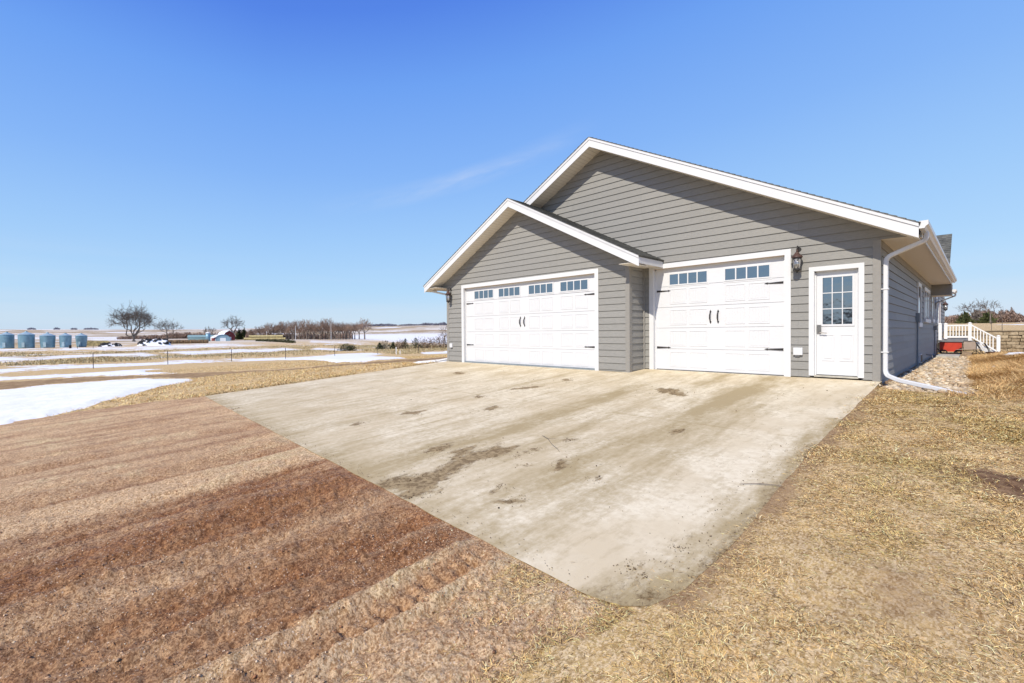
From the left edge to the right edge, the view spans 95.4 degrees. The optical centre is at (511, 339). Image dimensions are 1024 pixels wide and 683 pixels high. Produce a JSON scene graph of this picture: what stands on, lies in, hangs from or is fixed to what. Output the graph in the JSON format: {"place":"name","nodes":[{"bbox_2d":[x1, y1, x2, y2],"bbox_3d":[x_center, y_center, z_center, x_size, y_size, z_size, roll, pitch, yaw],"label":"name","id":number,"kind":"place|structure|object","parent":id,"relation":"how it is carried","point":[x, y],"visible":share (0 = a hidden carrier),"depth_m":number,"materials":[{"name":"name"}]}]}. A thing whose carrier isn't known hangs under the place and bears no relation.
{"place":"outdoors","nodes":[
{"label":"outdoors","id":0,"kind":"place"},
{"bbox_2d":[5,354,446,416],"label":"verge grass","id":1,"kind":"structure","parent":0,"point":[261,385],"depth_m":15.79,"materials":[{"name":"beige plant"}]},
{"bbox_2d":[0,322,1023,682],"bbox_3d":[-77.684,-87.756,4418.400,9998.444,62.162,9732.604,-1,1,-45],"label":"ground","id":2,"kind":"structure","parent":0,"point":[54,390],"depth_m":3.20,"materials":[{"name":"beige plant"}]},
{"bbox_2d":[0,332,14,347],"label":"grain bin","id":3,"kind":"object","parent":2,"relation":"on","point":[7,339],"visible":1,"depth_m":153.48,"materials":[{"name":"silver metal"}]},
{"bbox_2d":[17,331,34,347],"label":"grain bin","id":4,"kind":"object","parent":2,"relation":"on","point":[26,339],"visible":0.95,"depth_m":153.71,"materials":[{"name":"silver metal"}]},
{"bbox_2d":[39,332,55,347],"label":"grain bin","id":5,"kind":"object","parent":2,"relation":"on","point":[47,339],"visible":1,"depth_m":156.67,"materials":[{"name":"silver metal"}]},
{"bbox_2d":[27,327,98,329],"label":"groves","id":6,"kind":"object","parent":2,"relation":"on","point":[90,328],"visible":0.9,"depth_m":2001.22,"materials":[{"name":"plant"}]},
{"bbox_2d":[59,333,71,347],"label":"grain bin","id":7,"kind":"object","parent":2,"relation":"on","point":[65,340],"visible":0.93,"depth_m":159.15,"materials":[{"name":"silver metal"}]},
{"bbox_2d":[75,333,86,346],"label":"grain bin","id":8,"kind":"object","parent":2,"relation":"on","point":[81,339],"visible":0.99,"depth_m":164.94,"materials":[{"name":"silver metal"}]},
{"bbox_2d":[87,341,108,345],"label":"soil bank","id":9,"kind":"structure","parent":2,"relation":"on","point":[93,343],"depth_m":181.68,"materials":[{"name":"soil"}]},
{"bbox_2d":[107,301,155,341],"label":"cottonwood tree","id":10,"kind":"object","parent":2,"relation":"on","point":[136,315],"visible":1,"depth_m":307.71,"materials":[{"name":"grey plant"}]},
{"bbox_2d":[137,339,170,345],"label":"silage pile","id":11,"kind":"object","parent":2,"relation":"on","point":[151,343],"visible":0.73,"depth_m":176.92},
{"bbox_2d":[154,318,183,338],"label":"bare tree","id":12,"kind":"object","parent":2,"relation":"on","point":[164,325],"visible":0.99,"depth_m":361.27,"materials":[{"name":"grey plant"}]},
{"bbox_2d":[116,330,246,338],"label":"hedge","id":13,"kind":"object","parent":2,"relation":"on","point":[178,335],"visible":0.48,"depth_m":520.48,"materials":[{"name":"brown plant"}]},
{"bbox_2d":[187,335,213,339],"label":"long shed","id":14,"kind":"structure","parent":2,"relation":"on","point":[196,337],"depth_m":361.50,"materials":[{"name":"blue metal"}]},
{"bbox_2d":[206,332,210,340],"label":"silo","id":15,"kind":"object","parent":2,"relation":"on","point":[208,336],"visible":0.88,"depth_m":308.85,"materials":[{"name":"blue metal"}]},
{"bbox_2d":[0,344,431,368],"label":"field fence","id":16,"kind":"object","parent":2,"relation":"on","point":[222,352],"visible":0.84,"depth_m":46.59,"materials":[{"name":"brown metal"}]},
{"bbox_2d":[215,334,229,340],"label":"arched shed","id":17,"kind":"structure","parent":2,"relation":"on","point":[222,337],"depth_m":313.38,"materials":[{"name":"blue metal"}]},
{"bbox_2d":[0,344,446,365],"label":"field grass","id":18,"kind":"structure","parent":2,"relation":"on","point":[108,358],"depth_m":66.63,"materials":[{"name":"beige plant"}]},
{"bbox_2d":[218,330,234,339],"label":"farm barn","id":19,"kind":"structure","parent":2,"relation":"on","point":[230,334],"depth_m":363.96,"materials":[{"name":"red wood"}]},
{"bbox_2d":[220,316,245,331],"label":"farmyard tree","id":20,"kind":"object","parent":2,"relation":"on","point":[226,323],"visible":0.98,"depth_m":445.84,"materials":[{"name":"grey plant"}]},
{"bbox_2d":[235,327,242,339],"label":"evergreen tree","id":21,"kind":"object","parent":2,"relation":"on","point":[238,335],"visible":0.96,"depth_m":412.93,"materials":[{"name":"green plant"}]},
{"bbox_2d":[238,326,247,338],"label":"evergreen tree","id":22,"kind":"object","parent":2,"relation":"on","point":[244,332],"visible":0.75,"depth_m":414.38,"materials":[{"name":"green plant"}]},
{"bbox_2d":[255,325,261,334],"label":"shelterbelt tree","id":23,"kind":"object","parent":2,"relation":"on","point":[257,330],"visible":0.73,"depth_m":397.98,"materials":[{"name":"brown plant"}]},
{"bbox_2d":[264,322,275,334],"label":"shelterbelt tree","id":24,"kind":"object","parent":2,"relation":"on","point":[266,324],"visible":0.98,"depth_m":389.61,"materials":[{"name":"grey plant"}]},
{"bbox_2d":[274,326,284,334],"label":"shelterbelt tree","id":25,"kind":"object","parent":2,"relation":"on","point":[275,329],"visible":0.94,"depth_m":391.55,"materials":[{"name":"brown plant"}]},
{"bbox_2d":[275,323,284,334],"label":"shelterbelt tree","id":26,"kind":"object","parent":2,"relation":"on","point":[282,328],"visible":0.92,"depth_m":392.87,"materials":[{"name":"brown plant"}]},
{"bbox_2d":[284,320,296,338],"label":"shelterbelt tree","id":27,"kind":"object","parent":2,"relation":"on","point":[290,325],"visible":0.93,"depth_m":375.88,"materials":[{"name":"brown plant"}]},
{"bbox_2d":[288,323,299,339],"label":"shelterbelt tree","id":28,"kind":"object","parent":2,"relation":"on","point":[294,329],"visible":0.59,"depth_m":382.04,"materials":[{"name":"brown plant"}]},
{"bbox_2d":[245,331,351,338],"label":"belt undergrowth","id":29,"kind":"object","parent":2,"relation":"on","point":[316,336],"visible":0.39,"depth_m":410.69,"materials":[{"name":"brown plant"}]},
{"bbox_2d":[298,325,308,339],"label":"shelterbelt tree","id":30,"kind":"object","parent":2,"relation":"on","point":[304,331],"visible":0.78,"depth_m":377.07,"materials":[{"name":"brown plant"}]},
{"bbox_2d":[298,319,313,339],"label":"shelterbelt tree","id":31,"kind":"object","parent":2,"relation":"on","point":[309,322],"visible":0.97,"depth_m":371.83,"materials":[{"name":"brown plant"}]},
{"bbox_2d":[309,324,319,338],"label":"shelterbelt tree","id":32,"kind":"object","parent":2,"relation":"on","point":[313,330],"visible":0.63,"depth_m":374.96,"materials":[{"name":"brown plant"}]},
{"bbox_2d":[0,396,635,682],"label":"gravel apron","id":33,"kind":"object","parent":2,"relation":"on","point":[37,453],"visible":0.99,"depth_m":3.35,"materials":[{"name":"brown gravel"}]},
{"bbox_2d":[0,464,613,682],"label":"mud clods","id":34,"kind":"object","parent":33,"relation":"on","point":[260,670],"visible":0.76,"depth_m":2.99,"materials":[{"name":"soil"}]},
{"bbox_2d":[312,320,325,339],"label":"shelterbelt tree","id":35,"kind":"object","parent":2,"relation":"on","point":[321,325],"visible":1,"depth_m":367.22,"materials":[{"name":"brown plant"}]},
{"bbox_2d":[319,317,334,338],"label":"shelterbelt tree","id":36,"kind":"object","parent":2,"relation":"on","point":[326,324],"visible":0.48,"depth_m":384.07,"materials":[{"name":"brown plant"}]},
{"bbox_2d":[324,322,334,338],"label":"shelterbelt tree","id":37,"kind":"object","parent":2,"relation":"on","point":[328,329],"visible":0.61,"depth_m":373.00,"materials":[{"name":"brown plant"}]},
{"bbox_2d":[330,323,342,338],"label":"shelterbelt tree","id":38,"kind":"object","parent":2,"relation":"on","point":[337,329],"visible":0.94,"depth_m":365.22,"materials":[{"name":"brown plant"}]},
{"bbox_2d":[333,322,344,338],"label":"shelterbelt tree","id":39,"kind":"object","parent":2,"relation":"on","point":[339,327],"visible":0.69,"depth_m":369.38,"materials":[{"name":"brown plant"}]},
{"bbox_2d":[337,342,353,350],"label":"juniper shrub","id":40,"kind":"object","parent":2,"relation":"on","point":[343,348],"visible":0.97,"depth_m":77.00,"materials":[{"name":"green plant"}]},
{"bbox_2d":[340,323,353,338],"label":"shelterbelt tree","id":41,"kind":"object","parent":2,"relation":"on","point":[347,329],"visible":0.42,"depth_m":373.28,"materials":[{"name":"brown plant"}]},
{"bbox_2d":[342,322,353,338],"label":"shelterbelt tree","id":42,"kind":"object","parent":2,"relation":"on","point":[347,327],"visible":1,"depth_m":361.81,"materials":[{"name":"brown plant"}]},
{"bbox_2d":[346,344,356,350],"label":"juniper shrub","id":43,"kind":"object","parent":2,"relation":"on","point":[352,347],"visible":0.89,"depth_m":77.52,"materials":[{"name":"green plant"}]},
{"bbox_2d":[354,324,365,338],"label":"shelterbelt tree","id":44,"kind":"object","parent":2,"relation":"on","point":[355,329],"visible":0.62,"depth_m":365.19,"materials":[{"name":"brown plant"}]},
{"bbox_2d":[354,318,373,338],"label":"shelterbelt tree","id":45,"kind":"object","parent":2,"relation":"on","point":[361,325],"visible":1,"depth_m":349.84,"materials":[{"name":"brown plant"}]},
{"bbox_2d":[376,343,383,348],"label":"juniper shrub","id":46,"kind":"object","parent":2,"relation":"on","point":[380,345],"visible":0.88,"depth_m":84.50,"materials":[{"name":"green plant"}]},
{"bbox_2d":[381,340,390,348],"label":"brush clump","id":47,"kind":"object","parent":2,"relation":"on","point":[383,344],"visible":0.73,"depth_m":85.89,"materials":[{"name":"brown plant"}]},
{"bbox_2d":[394,338,405,348],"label":"brush clump","id":48,"kind":"object","parent":2,"relation":"on","point":[398,345],"visible":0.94,"depth_m":85.19,"materials":[{"name":"brown plant"}]},
{"bbox_2d":[358,322,446,326],"bbox_3d":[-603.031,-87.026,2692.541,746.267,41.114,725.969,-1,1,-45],"label":"woods","id":49,"kind":"object","parent":2,"relation":"on","point":[440,323],"visible":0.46,"depth_m":2476.70,"materials":[{"name":"brown plant"}]},
{"bbox_2d":[400,337,409,348],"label":"juniper shrub","id":50,"kind":"object","parent":2,"relation":"on","point":[405,342],"visible":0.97,"depth_m":85.72,"materials":[{"name":"green plant"}]},
{"bbox_2d":[409,338,421,348],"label":"juniper shrub","id":51,"kind":"object","parent":2,"relation":"on","point":[416,344],"visible":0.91,"depth_m":87.03,"materials":[{"name":"green plant"}]},
{"bbox_2d":[416,337,428,347],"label":"brush clump","id":52,"kind":"object","parent":2,"relation":"on","point":[419,341],"visible":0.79,"depth_m":88.17,"materials":[{"name":"plant"}]},
{"bbox_2d":[422,338,433,347],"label":"brush clump","id":53,"kind":"object","parent":2,"relation":"on","point":[423,344],"visible":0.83,"depth_m":88.34,"materials":[{"name":"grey plant"}]},
{"bbox_2d":[428,335,440,347],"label":"brush clump","id":54,"kind":"object","parent":2,"relation":"on","point":[433,339],"visible":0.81,"depth_m":88.68,"materials":[{"name":"plant"}]},
{"bbox_2d":[433,335,445,347],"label":"brush clump","id":55,"kind":"object","parent":2,"relation":"on","point":[440,341],"visible":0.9,"depth_m":88.63,"materials":[{"name":"brown plant"}]},
{"bbox_2d":[439,334,446,346],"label":"brush clump","id":56,"kind":"object","parent":2,"relation":"on","point":[445,343],"visible":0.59,"depth_m":88.75,"materials":[{"name":"plant"}]},
{"bbox_2d":[439,326,446,342],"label":"leaning tree","id":57,"kind":"object","parent":2,"relation":"on","point":[444,332],"visible":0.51,"depth_m":118.35,"materials":[{"name":"grey plant"}]},
{"bbox_2d":[423,137,964,392],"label":"ranch house","id":58,"kind":"structure","parent":2,"relation":"on","point":[591,253],"depth_m":11.82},
{"bbox_2d":[461,268,598,370],"bbox_3d":[0.323,-0.555,14.664,0.188,2.760,5.858,-1,1,-45],"label":"garage door","id":59,"kind":"structure","parent":58,"relation":"in","point":[551,319],"depth_m":14.29,"materials":[{"name":"white metal"}]},
{"bbox_2d":[649,249,790,376],"bbox_3d":[4.837,-0.578,11.146,0.188,2.735,3.297,-1,1,-45],"label":"garage door","id":60,"kind":"structure","parent":58,"relation":"in","point":[727,314],"depth_m":10.99,"materials":[{"name":"white metal"}]},
{"bbox_2d":[809,262,864,378],"bbox_3d":[6.549,-0.370,9.402,0.160,2.262,0.927,-1,1,-45],"label":"entry door","id":61,"kind":"structure","parent":58,"relation":"in","point":[836,292],"depth_m":9.41,"materials":[{"name":"white metal"}]},
{"bbox_2d":[917,282,922,326],"bbox_3d":[12.528,-1.071,14.296,1.060,1.340,0.060,-1,1,-45],"label":"window","id":62,"kind":"structure","parent":58,"relation":"in","point":[919,290],"depth_m":14.34,"materials":[{"name":"white glass"}]},
{"bbox_2d":[924,287,930,322],"bbox_3d":[14.550,-1.194,16.302,2.260,1.180,0.060,-1,1,-45],"label":"window","id":63,"kind":"structure","parent":58,"relation":"in","point":[926,291],"depth_m":16.07,"materials":[{"name":"white glass"}]},
{"bbox_2d":[931,296,934,322],"bbox_3d":[16.537,-1.256,18.274,1.060,1.140,0.060,-1,1,-45],"label":"window","id":64,"kind":"structure","parent":58,"relation":"in","point":[932,298],"depth_m":17.97,"materials":[{"name":"white glass"}]},
{"bbox_2d":[935,297,938,322],"bbox_3d":[17.992,-1.287,19.717,0.960,1.140,0.060,-1,1,-45],"label":"window","id":65,"kind":"structure","parent":58,"relation":"in","point":[936,298],"depth_m":19.57,"materials":[{"name":"white glass"}]},
{"bbox_2d":[938,299,940,323],"bbox_3d":[19.476,-0.924,21.212,1.100,1.810,0.033,-1,1,-45],"label":"back door","id":66,"kind":"structure","parent":58,"relation":"in","point":[939,307],"depth_m":21.15,"materials":[{"name":"white"}]},
{"bbox_2d":[871,355,977,393],"bbox_3d":[12.628,0.762,13.533,16.359,0.162,1.531,-1,1,-45],"label":"landscape rock","id":67,"kind":"object","parent":2,"relation":"on","point":[947,372],"visible":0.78,"depth_m":10.57,"materials":[{"name":"beige gravel"}]},
{"bbox_2d":[961,351,971,356],"bbox_3d":[17.996,0.571,18.440,0.350,0.220,0.320,-1,1,-45],"label":"splash block","id":68,"kind":"object","parent":67,"relation":"on","point":[965,354],"depth_m":18.32,"materials":[{"name":"beige concrete"}]},
{"bbox_2d":[935,354,960,357],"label":"concrete slab","id":69,"kind":"structure","parent":2,"relation":"on","point":[950,355],"depth_m":18.08,"materials":[{"name":"concrete"}]},
{"bbox_2d":[937,342,962,353],"bbox_3d":[18.643,0.363,19.823,0.437,0.573,0.813,-1,1,-45],"label":"garden cart","id":70,"kind":"object","parent":2,"relation":"on","point":[947,347],"visible":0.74,"depth_m":19.71,"materials":[{"name":"red paint"}]},
{"bbox_2d":[953,310,975,323],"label":"thicket evergreen","id":71,"kind":"object","parent":2,"relation":"on","point":[965,318],"visible":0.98,"depth_m":153.39,"materials":[{"name":"green plant"}]},
{"bbox_2d":[955,341,980,354],"bbox_3d":[18.789,0.349,19.198,0.350,0.637,0.787,-1,1,-45],"label":"patio chair","id":72,"kind":"object","parent":2,"relation":"on","point":[970,345],"visible":0.75,"depth_m":19.09,"materials":[{"name":"beige plastic"}]},
{"bbox_2d":[938,322,999,351],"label":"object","id":73,"kind":"structure","parent":2,"relation":"on","point":[946,336],"depth_m":19.83,"materials":[{"name":"white wood"}]},
{"bbox_2d":[953,300,991,318],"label":"thin tree","id":74,"kind":"object","parent":2,"relation":"on","point":[971,311],"visible":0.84,"depth_m":163.12,"materials":[{"name":"grey plant"}]},
{"bbox_2d":[971,309,981,322],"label":"thicket evergreen","id":75,"kind":"object","parent":2,"relation":"on","point":[977,315],"visible":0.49,"depth_m":169.28,"materials":[{"name":"plant"}]},
{"bbox_2d":[943,331,1023,351],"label":"retaining wall","id":76,"kind":"structure","parent":2,"relation":"on","point":[1012,341],"depth_m":22.03,"materials":[{"name":"stone"}]},
{"bbox_2d":[945,307,1023,323],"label":"back thicket","id":77,"kind":"object","parent":2,"relation":"on","point":[1011,316],"visible":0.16,"depth_m":185.44,"materials":[{"name":"brown plant"}]},
{"bbox_2d":[974,312,998,322],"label":"thicket evergreen","id":78,"kind":"object","parent":2,"relation":"on","point":[985,318],"visible":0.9,"depth_m":149.81,"materials":[{"name":"green plant"}]},
{"bbox_2d":[973,299,999,322],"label":"thin tree","id":79,"kind":"object","parent":2,"relation":"on","point":[989,308],"visible":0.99,"depth_m":132.45,"materials":[{"name":"grey plant"}]},
{"bbox_2d":[0,0,1023,328],"label":"sky","id":80,"kind":"structure","parent":0,"point":[201,163],"materials":[{"name":"blue"}]},
{"bbox_2d":[205,361,881,607],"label":"concrete driveway","id":81,"kind":"structure","parent":0,"point":[642,495],"depth_m":5.81,"materials":[{"name":"beige concrete"}]},
{"bbox_2d":[216,366,827,590],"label":"mud crumbs","id":82,"kind":"object","parent":81,"relation":"on","point":[551,465],"visible":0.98,"depth_m":5.01,"materials":[{"name":"soil"}]},
{"bbox_2d":[743,483,781,485],"bbox_3d":[2.303,1.337,4.315,0.361,0.020,0.039,0,1,16],"label":"twig","id":83,"kind":"object","parent":81,"relation":"on","point":[761,483],"visible":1,"depth_m":4.33,"materials":[{"name":"wood"}]},
{"bbox_2d":[938,350,1023,401],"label":"matted grass","id":84,"kind":"structure","parent":0,"point":[987,370],"depth_m":9.63,"materials":[{"name":"beige plant"}]}
]}

